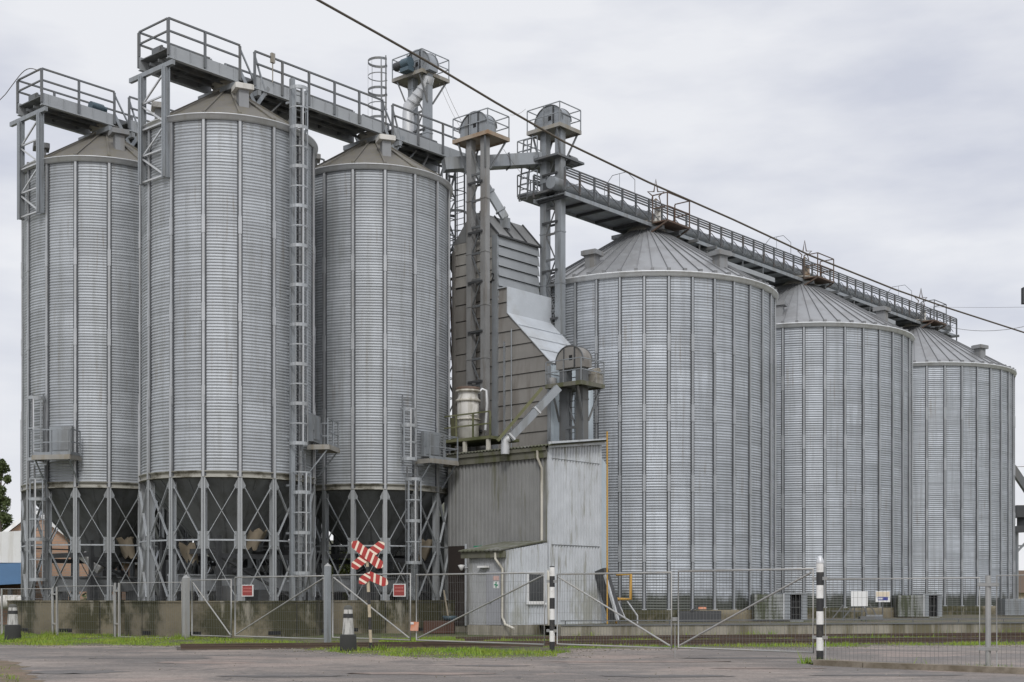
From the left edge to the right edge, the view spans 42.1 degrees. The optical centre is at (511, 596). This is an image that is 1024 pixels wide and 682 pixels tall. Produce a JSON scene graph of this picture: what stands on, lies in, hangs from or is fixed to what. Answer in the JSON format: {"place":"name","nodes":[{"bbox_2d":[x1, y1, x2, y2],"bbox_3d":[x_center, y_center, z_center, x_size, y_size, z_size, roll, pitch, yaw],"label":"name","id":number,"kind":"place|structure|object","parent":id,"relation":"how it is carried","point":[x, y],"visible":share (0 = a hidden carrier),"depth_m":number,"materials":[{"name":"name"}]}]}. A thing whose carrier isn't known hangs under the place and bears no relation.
{"place":"outdoors","nodes":[
{"label":"outdoors","id":0,"kind":"place"},
{"bbox_2d":[0,531,20,624],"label":"white warehouse","id":1,"kind":"structure","parent":0,"point":[10,557],"depth_m":72.00,"materials":[{"name":"paint"}]},
{"bbox_2d":[0,660,45,681],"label":"dirt verge","id":2,"kind":"structure","parent":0,"point":[15,671],"depth_m":27.40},
{"bbox_2d":[392,48,449,567],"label":"bucket elevator","id":3,"kind":"object","parent":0,"point":[411,81],"visible":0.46,"depth_m":66.80,"materials":[{"name":"metal"}]},
{"bbox_2d":[393,56,413,74],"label":"electric motor","id":4,"kind":"object","parent":3,"relation":"on","point":[405,65],"visible":1,"depth_m":66.64,"materials":[{"name":"blue paint"}]},
{"bbox_2d":[402,75,434,131],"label":"spout pipe","id":5,"kind":"object","parent":3,"relation":"attached to","point":[412,101],"visible":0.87,"depth_m":66.99,"materials":[{"name":"metal"}]},
{"bbox_2d":[0,625,1021,655],"bbox_3d":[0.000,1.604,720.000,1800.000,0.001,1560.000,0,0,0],"label":"ground","id":6,"kind":"structure","parent":0,"point":[401,635],"depth_m":48.14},
{"bbox_2d":[0,458,13,531],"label":"poplar tree","id":7,"kind":"object","parent":6,"relation":"on","point":[6,518],"visible":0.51,"depth_m":103.65,"materials":[{"name":"green plant"}]},
{"bbox_2d":[4,604,20,639],"bbox_3d":[-18.000,0.965,48.000,0.575,1.370,0.566,0,0,0],"label":"bollard","id":8,"kind":"object","parent":6,"relation":"on","point":[12,629],"visible":0.93,"depth_m":47.84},
{"bbox_2d":[2,588,51,635],"bbox_3d":[-19.823,0.660,54.382,2.951,1.948,0.056,0,0,30],"label":"fence","id":9,"kind":"object","parent":6,"relation":"on","point":[42,606],"visible":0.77,"depth_m":54.28,"materials":[{"name":"metal"}]},
{"bbox_2d":[0,508,137,599],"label":"brick house","id":10,"kind":"structure","parent":6,"relation":"on","point":[59,537],"depth_m":78.00,"materials":[{"name":"brown brick"}]},
{"bbox_2d":[58,586,113,636],"bbox_3d":[-16.885,0.600,52.685,3.130,2.029,0.056,0,0,30],"label":"fence","id":11,"kind":"object","parent":6,"relation":"on","point":[64,613],"visible":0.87,"depth_m":52.46,"materials":[{"name":"metal"}]},
{"bbox_2d":[7,123,184,633],"bbox_3d":[-18.308,-9.590,60.000,7.920,22.980,7.920,0,0,3],"label":"hopper silo","id":12,"kind":"object","parent":6,"relation":"on","point":[80,303],"visible":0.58,"depth_m":56.77,"materials":[{"name":"metal"}]},
{"bbox_2d":[27,394,45,462],"bbox_3d":[-20.201,-7.145,56.479,0.732,2.917,0.596,0,0,0],"label":"caged ladder","id":13,"kind":"object","parent":12,"relation":"attached to","point":[32,398],"visible":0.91,"depth_m":56.31,"materials":[{"name":"metal"}]},
{"bbox_2d":[29,465,46,599],"bbox_3d":[-20.102,-2.488,56.423,0.732,6.175,0.596,0,0,0],"label":"caged ladder","id":14,"kind":"object","parent":12,"relation":"attached to","point":[42,538],"visible":0.98,"depth_m":56.32,"materials":[{"name":"metal"}]},
{"bbox_2d":[31,426,81,484],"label":"access platform","id":15,"kind":"structure","parent":12,"relation":"attached to","point":[61,442],"depth_m":56.17,"materials":[{"name":"metal"}]},
{"bbox_2d":[42,540,158,599],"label":"hopper gate","id":16,"kind":"structure","parent":12,"relation":"on","point":[118,572],"depth_m":58.24,"materials":[{"name":"metal"}]},
{"bbox_2d":[116,537,136,558],"bbox_3d":[-16.929,-2.108,58.440,0.856,1.000,0.609,0,0,-31],"label":"canvas chute","id":17,"kind":"object","parent":16,"relation":"attached to","point":[129,552],"visible":0.91,"depth_m":58.31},
{"bbox_2d":[10,67,324,220],"bbox_3d":[-15.698,-19.391,63.227,2.952,6.126,15.899,0,0,42],"label":"conveyor gantry","id":18,"kind":"object","parent":12,"relation":"on","point":[41,109],"visible":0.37,"depth_m":57.79,"materials":[{"name":"metal"}]},
{"bbox_2d":[114,583,119,636],"bbox_3d":[-15.368,0.590,51.808,0.295,2.220,0.120,0,0,30],"label":"fence post","id":19,"kind":"object","parent":6,"relation":"on","point":[115,591],"visible":0.7,"depth_m":51.74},
{"bbox_2d":[52,576,215,599],"bbox_3d":[-15.508,0.360,63.221,0.840,2.480,13.936,0,0,41],"label":"trough conveyor","id":20,"kind":"object","parent":6,"relation":"on","point":[101,580],"visible":0.08,"depth_m":59.16,"materials":[{"name":"metal"}]},
{"bbox_2d":[120,582,181,637],"bbox_3d":[-13.825,0.530,50.916,3.237,2.128,0.056,0,0,30],"label":"fence","id":21,"kind":"object","parent":6,"relation":"on","point":[152,590],"visible":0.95,"depth_m":50.87,"materials":[{"name":"metal"}]},
{"bbox_2d":[182,575,189,638],"bbox_3d":[-12.245,0.440,50.004,0.212,2.520,0.212,0,0,41],"label":"fence post","id":22,"kind":"object","parent":6,"relation":"on","point":[185,605],"visible":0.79,"depth_m":49.94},
{"bbox_2d":[191,579,231,636],"bbox_3d":[-11.056,0.430,48.947,2.452,2.101,0.055,0,0,42],"label":"gate leaf","id":23,"kind":"object","parent":6,"relation":"on","point":[192,607],"visible":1,"depth_m":48.99,"materials":[{"name":"metal"}]},
{"bbox_2d":[124,80,323,637],"bbox_3d":[-11.705,-9.590,55.000,7.928,22.980,7.928,0,0,4],"label":"hopper silo","id":24,"kind":"object","parent":6,"relation":"on","point":[213,432],"visible":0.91,"depth_m":51.97,"materials":[{"name":"metal"}]},
{"bbox_2d":[160,535,288,600],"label":"hopper gate","id":25,"kind":"structure","parent":24,"relation":"on","point":[220,556],"depth_m":53.98,"materials":[{"name":"metal"}]},
{"bbox_2d":[178,542,198,563],"bbox_3d":[-13.063,-1.749,53.700,0.799,0.895,0.641,0,0,0],"label":"canvas chute","id":26,"kind":"object","parent":25,"relation":"attached to","point":[184,549],"visible":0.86,"depth_m":53.59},
{"bbox_2d":[246,528,266,550],"bbox_3d":[-10.269,-2.265,53.483,0.878,0.945,0.594,0,0,-11],"label":"canvas chute","id":27,"kind":"object","parent":24,"relation":"hanging from","point":[259,534],"visible":0.88,"depth_m":53.33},
{"bbox_2d":[286,78,294,600],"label":"ladder column","id":28,"kind":"structure","parent":24,"relation":"on","point":[291,580],"depth_m":52.74,"materials":[{"name":"metal"}]},
{"bbox_2d":[129,17,465,186],"bbox_3d":[-8.639,-19.374,58.732,2.952,6.160,17.139,0,0,42],"label":"conveyor gantry","id":29,"kind":"object","parent":24,"relation":"on","point":[184,67],"visible":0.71,"depth_m":55.03,"materials":[{"name":"metal"}]},
{"bbox_2d":[368,55,386,127],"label":"caged ladder","id":30,"kind":"object","parent":29,"relation":"on","point":[372,87],"visible":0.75,"depth_m":68.54,"materials":[{"name":"metal"}]},
{"bbox_2d":[290,84,307,450],"bbox_3d":[-8.410,-13.032,52.699,0.732,14.465,0.595,0,0,-38],"label":"caged ladder","id":31,"kind":"object","parent":24,"relation":"attached to","point":[302,364],"visible":1,"depth_m":52.56,"materials":[{"name":"metal"}]},
{"bbox_2d":[293,453,310,599],"bbox_3d":[-8.309,-2.774,52.858,0.732,5.848,0.595,0,0,-38],"label":"caged ladder","id":32,"kind":"object","parent":24,"relation":"attached to","point":[305,492],"visible":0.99,"depth_m":52.73,"materials":[{"name":"metal"}]},
{"bbox_2d":[307,414,339,476],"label":"access platform","id":33,"kind":"structure","parent":24,"relation":"attached to","point":[315,435],"depth_m":54.21,"materials":[{"name":"metal"}]},
{"bbox_2d":[192,516,321,599],"bbox_3d":[-12.961,-9.590,66.000,7.748,22.980,7.748,0,0,0],"label":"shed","id":34,"kind":"object","parent":6,"relation":"on","point":[284,529],"visible":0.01,"depth_m":63.37,"materials":[{"name":"metal"}]},
{"bbox_2d":[234,575,323,639],"bbox_3d":[-8.145,0.380,46.357,4.942,2.170,0.055,0,0,42],"label":"gate leaf","id":35,"kind":"object","parent":6,"relation":"on","point":[235,609],"visible":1,"depth_m":46.43,"materials":[{"name":"metal"}]},
{"bbox_2d":[0,630,561,657],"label":"grass","id":36,"kind":"structure","parent":6,"relation":"on","point":[44,641],"depth_m":44.51,"materials":[{"name":"plant"}]},
{"bbox_2d":[167,574,426,599],"bbox_3d":[-8.905,0.360,58.221,0.840,2.480,13.936,0,0,41],"label":"trough conveyor","id":37,"kind":"object","parent":6,"relation":"on","point":[256,583],"visible":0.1,"depth_m":56.53,"materials":[{"name":"metal"}]},
{"bbox_2d":[186,639,446,643],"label":"ballast","id":38,"kind":"structure","parent":6,"relation":"on","point":[313,641],"depth_m":46.76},
{"bbox_2d":[456,632,1023,640],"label":"railway track","id":39,"kind":"structure","parent":38,"relation":"on","point":[778,636],"depth_m":49.98,"materials":[{"name":"metal"}]},
{"bbox_2d":[324,563,330,641],"bbox_3d":[-6.176,0.290,44.606,0.182,2.819,0.182,0,0,41],"label":"fence post","id":40,"kind":"object","parent":6,"relation":"on","point":[327,602],"visible":0.79,"depth_m":44.55,"materials":[{"name":"metal"}]},
{"bbox_2d":[332,573,410,640],"bbox_3d":[-4.585,0.340,43.126,3.835,2.127,0.055,0,0,43],"label":"gate leaf","id":41,"kind":"object","parent":40,"relation":"attached to","point":[372,608],"visible":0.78,"depth_m":42.99,"materials":[{"name":"metal"}]},
{"bbox_2d":[340,605,356,651],"bbox_3d":[-4.726,0.955,38.400,0.500,1.390,0.492,0,0,0],"label":"bollard","id":42,"kind":"object","parent":6,"relation":"on","point":[348,641],"visible":0.9,"depth_m":38.26,"materials":[{"name":"concrete"}]},
{"bbox_2d":[351,540,387,649],"bbox_3d":[-4.227,0.024,39.598,1.102,3.357,0.138,0,0,0],"label":"crossing sign","id":43,"kind":"object","parent":6,"relation":"on","point":[366,556],"visible":0.88,"depth_m":39.56,"materials":[{"name":"metal"}]},
{"bbox_2d":[306,131,454,632],"bbox_3d":[-6.358,-9.590,61.000,7.748,22.980,7.748,0,0,0],"label":"hopper silo","id":44,"kind":"object","parent":6,"relation":"on","point":[382,276],"visible":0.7,"depth_m":57.88,"materials":[{"name":"metal"}]},
{"bbox_2d":[315,541,431,599],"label":"hopper gate","id":45,"kind":"structure","parent":44,"relation":"on","point":[397,559],"depth_m":59.97,"materials":[{"name":"metal"}]},
{"bbox_2d":[400,394,416,463],"bbox_3d":[-4.438,-7.231,57.459,0.732,3.012,0.595,0,0,-19],"label":"caged ladder","id":46,"kind":"object","parent":44,"relation":"attached to","point":[411,424],"visible":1,"depth_m":57.39,"materials":[{"name":"metal"}]},
{"bbox_2d":[405,467,421,599],"bbox_3d":[-4.244,-2.732,57.575,0.732,5.764,0.595,0,0,-19],"label":"caged ladder","id":47,"kind":"object","parent":44,"relation":"attached to","point":[408,520],"visible":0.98,"depth_m":57.55,"materials":[{"name":"metal"}]},
{"bbox_2d":[415,431,458,488],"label":"access platform","id":48,"kind":"structure","parent":44,"relation":"attached to","point":[431,447],"depth_m":58.26,"materials":[{"name":"metal"}]},
{"bbox_2d":[438,164,455,417],"bbox_3d":[-3.102,-13.468,63.647,0.610,14.336,0.610,0,0,41],"label":"lattice mast","id":49,"kind":"object","parent":44,"relation":"attached to","point":[454,204],"visible":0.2,"depth_m":63.64,"materials":[{"name":"metal"}]},
{"bbox_2d":[341,503,443,599],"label":"store shed","id":50,"kind":"structure","parent":6,"relation":"on","point":[422,570],"depth_m":81.98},
{"bbox_2d":[424,621,454,632],"bbox_3d":[-3.106,1.315,56.850,1.300,0.530,0.700,0,0,0],"label":"timber crate","id":51,"kind":"object","parent":6,"relation":"on","point":[433,625],"visible":0.71,"depth_m":56.50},
{"bbox_2d":[378,635,512,641],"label":"grass","id":52,"kind":"structure","parent":6,"relation":"on","point":[413,639],"depth_m":47.27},
{"bbox_2d":[458,540,548,635],"bbox_3d":[-0.145,-0.379,55.352,2.991,3.958,2.920,0,0,41],"label":"lean to annex","id":53,"kind":"object","parent":6,"relation":"on","point":[493,558],"visible":0.88,"depth_m":54.70,"materials":[{"name":"metal"}]},
{"bbox_2d":[486,571,501,624],"bbox_3d":[-0.754,0.078,54.233,0.790,2.183,0.110,0,0,41],"label":"door","id":54,"kind":"structure","parent":53,"relation":"in","point":[494,586],"depth_m":54.25,"materials":[{"name":"grey paint"}]},
{"bbox_2d":[526,574,546,603],"bbox_3d":[1.020,-0.321,55.230,0.100,1.325,1.182,0,0,41],"label":"window","id":55,"kind":"structure","parent":53,"relation":"in","point":[531,587],"depth_m":55.21,"materials":[{"name":"white glass"}]},
{"bbox_2d":[446,438,605,633],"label":"cladded shed","id":56,"kind":"structure","parent":6,"relation":"on","point":[550,495],"depth_m":57.62,"materials":[{"name":"metal"}]},
{"bbox_2d":[448,546,464,624],"bbox_3d":[-2.448,-0.466,59.325,1.045,3.533,0.055,0,0,41],"label":"doorway","id":57,"kind":"structure","parent":56,"relation":"in","point":[454,557],"depth_m":59.26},
{"bbox_2d":[452,108,509,451],"bbox_3d":[-1.445,-14.325,62.011,2.228,16.049,1.539,0,0,41],"label":"bucket elevator","id":58,"kind":"object","parent":56,"relation":"on","point":[477,131],"visible":0.94,"depth_m":61.40,"materials":[{"name":"metal"}]},
{"bbox_2d":[444,410,518,451],"bbox_3d":[-1.499,-7.177,59.809,3.150,1.853,1.950,0,0,41],"label":"mossy stand","id":59,"kind":"object","parent":56,"relation":"on","point":[489,440],"visible":0.76,"depth_m":59.09,"materials":[{"name":"metal"}]},
{"bbox_2d":[456,386,488,438],"bbox_3d":[-1.897,-8.255,60.142,1.335,2.464,1.120,0,0,33],"label":"dust collector","id":60,"kind":"object","parent":59,"relation":"on","point":[467,400],"visible":0.9,"depth_m":59.79,"materials":[{"name":"metal"}]},
{"bbox_2d":[452,211,592,452],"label":"dryer tower","id":61,"kind":"structure","parent":56,"relation":"on","point":[520,306],"depth_m":61.56,"materials":[{"name":"metal"}]},
{"bbox_2d":[445,172,465,251],"bbox_3d":[-2.756,-13.097,64.159,1.012,14.995,0.823,0,0,41],"label":"caged ladder","id":62,"kind":"object","parent":61,"relation":"attached to","point":[457,201],"visible":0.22,"depth_m":63.96,"materials":[{"name":"metal"}]},
{"bbox_2d":[476,165,509,228],"bbox_3d":[-0.993,-18.743,62.492,1.840,2.933,0.479,0,0,-9],"label":"feed spout","id":63,"kind":"object","parent":61,"relation":"attached to","point":[500,210],"visible":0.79,"depth_m":62.40,"materials":[{"name":"metal"}]},
{"bbox_2d":[501,385,560,454],"bbox_3d":[0.831,-7.595,57.202,2.695,3.052,0.430,0,0,-17],"label":"slanting spout","id":64,"kind":"object","parent":56,"relation":"attached to","point":[533,413],"visible":1,"depth_m":57.02,"materials":[{"name":"metal"}]},
{"bbox_2d":[497,387,542,441],"bbox_3d":[0.333,-7.775,56.900,2.084,2.421,0.100,0,0,-18],"label":"support stay","id":65,"kind":"object","parent":64,"relation":"attached to","point":[525,407],"visible":1,"depth_m":56.86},
{"bbox_2d":[545,345,604,440],"bbox_3d":[2.774,-8.705,58.498,1.998,4.610,1.702,0,0,41],"label":"bucket elevator","id":66,"kind":"object","parent":56,"relation":"on","point":[569,359],"visible":0.98,"depth_m":58.30,"materials":[{"name":"metal"}]},
{"bbox_2d":[546,566,556,651],"bbox_3d":[1.140,0.420,37.800,0.402,2.560,0.154,0,0,34],"label":"striped post","id":67,"kind":"object","parent":6,"relation":"on","point":[552,581],"visible":0.81,"depth_m":37.74,"materials":[{"name":"metal"}]},
{"bbox_2d":[416,572,544,644],"bbox_3d":[-1.032,0.355,39.821,5.367,2.100,0.055,0,0,43],"label":"gate leaf","id":68,"kind":"object","parent":67,"relation":"attached to","point":[466,613],"visible":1,"depth_m":39.81,"materials":[{"name":"metal"}]},
{"bbox_2d":[557,571,671,648],"bbox_3d":[2.723,0.370,36.209,0.055,2.029,4.116,0,0,-45],"label":"gate leaf","id":69,"kind":"object","parent":67,"relation":"attached to","point":[620,615],"visible":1,"depth_m":36.06,"materials":[{"name":"metal"}]},
{"bbox_2d":[181,642,970,650],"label":"ballast","id":70,"kind":"structure","parent":6,"relation":"on","point":[509,646],"depth_m":42.14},
{"bbox_2d":[176,636,1023,649],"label":"railway track","id":71,"kind":"structure","parent":70,"relation":"on","point":[227,646],"depth_m":43.22,"materials":[{"name":"metal"}]},
{"bbox_2d":[406,633,1009,641],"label":"grass","id":72,"kind":"structure","parent":6,"relation":"on","point":[872,636],"depth_m":48.46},
{"bbox_2d":[543,638,1023,647],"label":"grass","id":73,"kind":"structure","parent":6,"relation":"on","point":[965,643],"depth_m":43.17,"materials":[{"name":"plant"}]},
{"bbox_2d":[558,623,1023,635],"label":"platform wall","id":74,"kind":"structure","parent":6,"relation":"on","point":[807,629],"depth_m":54.98,"materials":[{"name":"concrete"}]},
{"bbox_2d":[560,618,1023,625],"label":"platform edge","id":75,"kind":"object","parent":74,"relation":"on","point":[770,623],"visible":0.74,"depth_m":54.91,"materials":[{"name":"concrete"}]},
{"bbox_2d":[812,555,827,659],"bbox_3d":[7.310,0.365,31.600,0.391,2.670,0.190,0,0,24],"label":"striped post","id":76,"kind":"object","parent":6,"relation":"on","point":[819,578],"visible":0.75,"depth_m":31.53,"materials":[{"name":"metal"}]},
{"bbox_2d":[678,568,813,652],"bbox_3d":[5.753,0.345,33.165,0.055,2.038,4.071,0,0,-45],"label":"gate leaf","id":77,"kind":"object","parent":76,"relation":"attached to","point":[746,608],"visible":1,"depth_m":33.15,"materials":[{"name":"metal"}]},
{"bbox_2d":[813,659,866,667],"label":"kerb","id":78,"kind":"structure","parent":6,"relation":"on","point":[840,663],"depth_m":30.26,"materials":[{"name":"concrete"}]},
{"bbox_2d":[825,577,979,665],"bbox_3d":[8.825,0.570,30.312,3.700,1.970,0.055,0,0,40],"label":"fence","id":79,"kind":"object","parent":6,"relation":"on","point":[899,597],"visible":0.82,"depth_m":30.32,"materials":[{"name":"metal"}]},
{"bbox_2d":[863,662,1023,673],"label":"kerb","id":80,"kind":"structure","parent":6,"relation":"on","point":[957,668],"depth_m":28.39,"materials":[{"name":"concrete"}]},
{"bbox_2d":[977,575,998,665],"bbox_3d":[10.372,0.625,28.998,0.420,2.150,0.140,0,0,40],"label":"fence post","id":81,"kind":"object","parent":6,"relation":"on","point":[987,648],"visible":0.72,"depth_m":28.95,"materials":[{"name":"metal"}]},
{"bbox_2d":[996,575,1023,666],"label":"fence","id":82,"kind":"object","parent":81,"relation":"attached to","point":[1001,653],"visible":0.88,"depth_m":28.80,"materials":[{"name":"metal"}]},
{"bbox_2d":[0,645,1023,681],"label":"road","id":83,"kind":"structure","parent":0,"point":[41,658],"depth_m":30.64,"materials":[{"name":"asphalt"}]},
{"bbox_2d":[26,670,125,673],"bbox_3d":[-9.240,1.592,28.012,1.928,0.001,1.871,0,0,-41],"label":"road patch","id":84,"kind":"object","parent":83,"relation":"on","point":[70,671],"visible":1,"depth_m":28.12,"materials":[{"name":"asphalt"}]},
{"bbox_2d":[221,675,341,676],"bbox_3d":[-4.625,1.588,26.551,2.619,0.001,0.740,0,0,0],"label":"road patch","id":85,"kind":"object","parent":83,"relation":"on","point":[278,675],"visible":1,"depth_m":26.64,"materials":[{"name":"asphalt"}]},
{"bbox_2d":[347,672,496,674],"bbox_3d":[-1.840,1.589,27.449,3.138,0.001,1.121,0,0,0],"label":"road patch","id":86,"kind":"object","parent":83,"relation":"on","point":[442,673],"visible":1,"depth_m":27.35,"materials":[{"name":"asphalt"}]},
{"bbox_2d":[596,674,719,676],"bbox_3d":[3.075,1.588,26.569,2.807,0.001,0.885,0,0,0],"label":"road patch","id":87,"kind":"object","parent":83,"relation":"on","point":[671,675],"visible":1,"depth_m":26.63,"materials":[{"name":"asphalt"}]},
{"bbox_2d":[827,674,951,675],"bbox_3d":[7.477,1.589,26.832,3.289,0.001,0.678,0,0,0],"label":"road patch","id":88,"kind":"object","parent":83,"relation":"on","point":[890,674],"visible":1,"depth_m":26.99,"materials":[{"name":"asphalt"}]},
{"bbox_2d":[0,0,1023,569],"label":"sky","id":89,"kind":"structure","parent":0,"point":[885,138],"materials":[{"name":"grey"}]},
{"bbox_2d":[1,644,1023,657],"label":"road edge","id":90,"kind":"object","parent":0,"point":[539,655],"visible":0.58,"depth_m":40.68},
{"bbox_2d":[316,0,1023,332],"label":"overhead cable","id":91,"kind":"object","parent":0,"point":[469,86],"visible":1,"depth_m":30.93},
{"bbox_2d":[677,604,720,621],"bbox_3d":[8.687,0.784,61.780,2.000,0.832,0.440,0,0,0],"label":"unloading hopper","id":92,"kind":"object","parent":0,"point":[711,615],"visible":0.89,"depth_m":61.60,"materials":[{"name":"metal"}]},
{"bbox_2d":[546,614,1023,625],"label":"yard","id":93,"kind":"structure","parent":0,"point":[907,621],"depth_m":63.01,"materials":[{"name":"concrete"}]},
{"bbox_2d":[527,101,581,338],"bbox_3d":[2.020,-11.886,63.897,2.066,22.972,1.660,0,0,41],"label":"bucket elevator","id":94,"kind":"object","parent":93,"relation":"on","point":[555,120],"visible":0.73,"depth_m":63.31,"materials":[{"name":"metal"}]},
{"bbox_2d":[441,151,541,172],"bbox_3d":[-0.782,-20.668,63.400,5.200,1.359,0.720,0,0,-18],"label":"cross conveyor","id":95,"kind":"object","parent":94,"relation":"attached to","point":[502,162],"visible":0.7,"depth_m":63.24,"materials":[{"name":"metal"}]},
{"bbox_2d":[517,135,583,206],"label":"service platform","id":96,"kind":"structure","parent":94,"relation":"attached to","point":[527,196],"depth_m":63.90,"materials":[{"name":"metal"}]},
{"bbox_2d":[602,459,605,622],"bbox_3d":[3.520,-2.519,59.447,1.400,7.638,0.730,0,0,41],"label":"duct casing","id":97,"kind":"object","parent":93,"relation":"on","point":[603,523],"visible":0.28,"depth_m":58.99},
{"bbox_2d":[606,431,607,623],"bbox_3d":[4.088,-2.888,57.200,0.065,8.377,0.065,0,0,22],"label":"yellow pole","id":98,"kind":"object","parent":93,"relation":"on","point":[607,522],"visible":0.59,"depth_m":57.17,"materials":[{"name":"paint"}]},
{"bbox_2d":[595,568,621,621],"bbox_3d":[4.215,-0.059,58.143,1.232,2.392,0.550,0,0,40],"label":"leaning conveyor","id":99,"kind":"object","parent":93,"relation":"on","point":[612,601],"visible":0.64,"depth_m":58.01,"materials":[{"name":"metal"}]},
{"bbox_2d":[538,220,778,621],"bbox_3d":[6.944,-8.685,69.000,13.800,20.970,13.800,0,0,6],"label":"grain silo","id":100,"kind":"object","parent":93,"relation":"on","point":[677,336],"visible":0.63,"depth_m":62.85,"materials":[{"name":"metal"}]},
{"bbox_2d":[533,166,958,340],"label":"long gantry","id":101,"kind":"object","parent":100,"relation":"on","point":[596,207],"visible":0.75,"depth_m":72.47,"materials":[{"name":"metal"}]},
{"bbox_2d":[651,192,689,237],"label":"rusty platform","id":102,"kind":"structure","parent":101,"relation":"on","point":[671,225],"depth_m":67.86,"materials":[{"name":"metal"}]},
{"bbox_2d":[803,252,833,288],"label":"rusty platform","id":103,"kind":"structure","parent":101,"relation":"on","point":[818,280],"depth_m":79.61,"materials":[{"name":"metal"}]},
{"bbox_2d":[921,299,946,330],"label":"rusty platform","id":104,"kind":"structure","parent":101,"relation":"on","point":[933,322],"depth_m":92.12,"materials":[{"name":"metal"}]},
{"bbox_2d":[751,593,806,621],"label":"fan house","id":105,"kind":"structure","parent":93,"relation":"on","point":[775,607],"depth_m":63.21,"materials":[{"name":"metal"}]},
{"bbox_2d":[776,275,914,617],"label":"grain silo","id":106,"kind":"object","parent":93,"relation":"on","point":[844,436],"visible":0.49,"depth_m":74.46,"materials":[{"name":"metal"}]},
{"bbox_2d":[832,591,882,620],"bbox_3d":[16.588,0.482,64.000,2.420,1.437,0.400,0,0,0],"label":"trailer board","id":107,"kind":"object","parent":93,"relation":"on","point":[861,602],"visible":0.73,"depth_m":63.98,"materials":[{"name":"white paint"}]},
{"bbox_2d":[892,594,941,617],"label":"fan house","id":108,"kind":"structure","parent":93,"relation":"on","point":[906,605],"depth_m":74.51,"materials":[{"name":"metal"}]},
{"bbox_2d":[902,319,1016,614],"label":"grain silo","id":109,"kind":"object","parent":93,"relation":"on","point":[963,460],"visible":0.54,"depth_m":87.00,"materials":[{"name":"metal"}]},
{"bbox_2d":[997,598,1023,614],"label":"fan house","id":110,"kind":"structure","parent":93,"relation":"on","point":[1009,606],"depth_m":80.03,"materials":[{"name":"metal"}]},
{"bbox_2d":[1015,465,1023,598],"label":"conveyor frame","id":111,"kind":"object","parent":93,"relation":"on","point":[1019,509],"visible":0.62,"depth_m":99.84,"materials":[{"name":"metal"}]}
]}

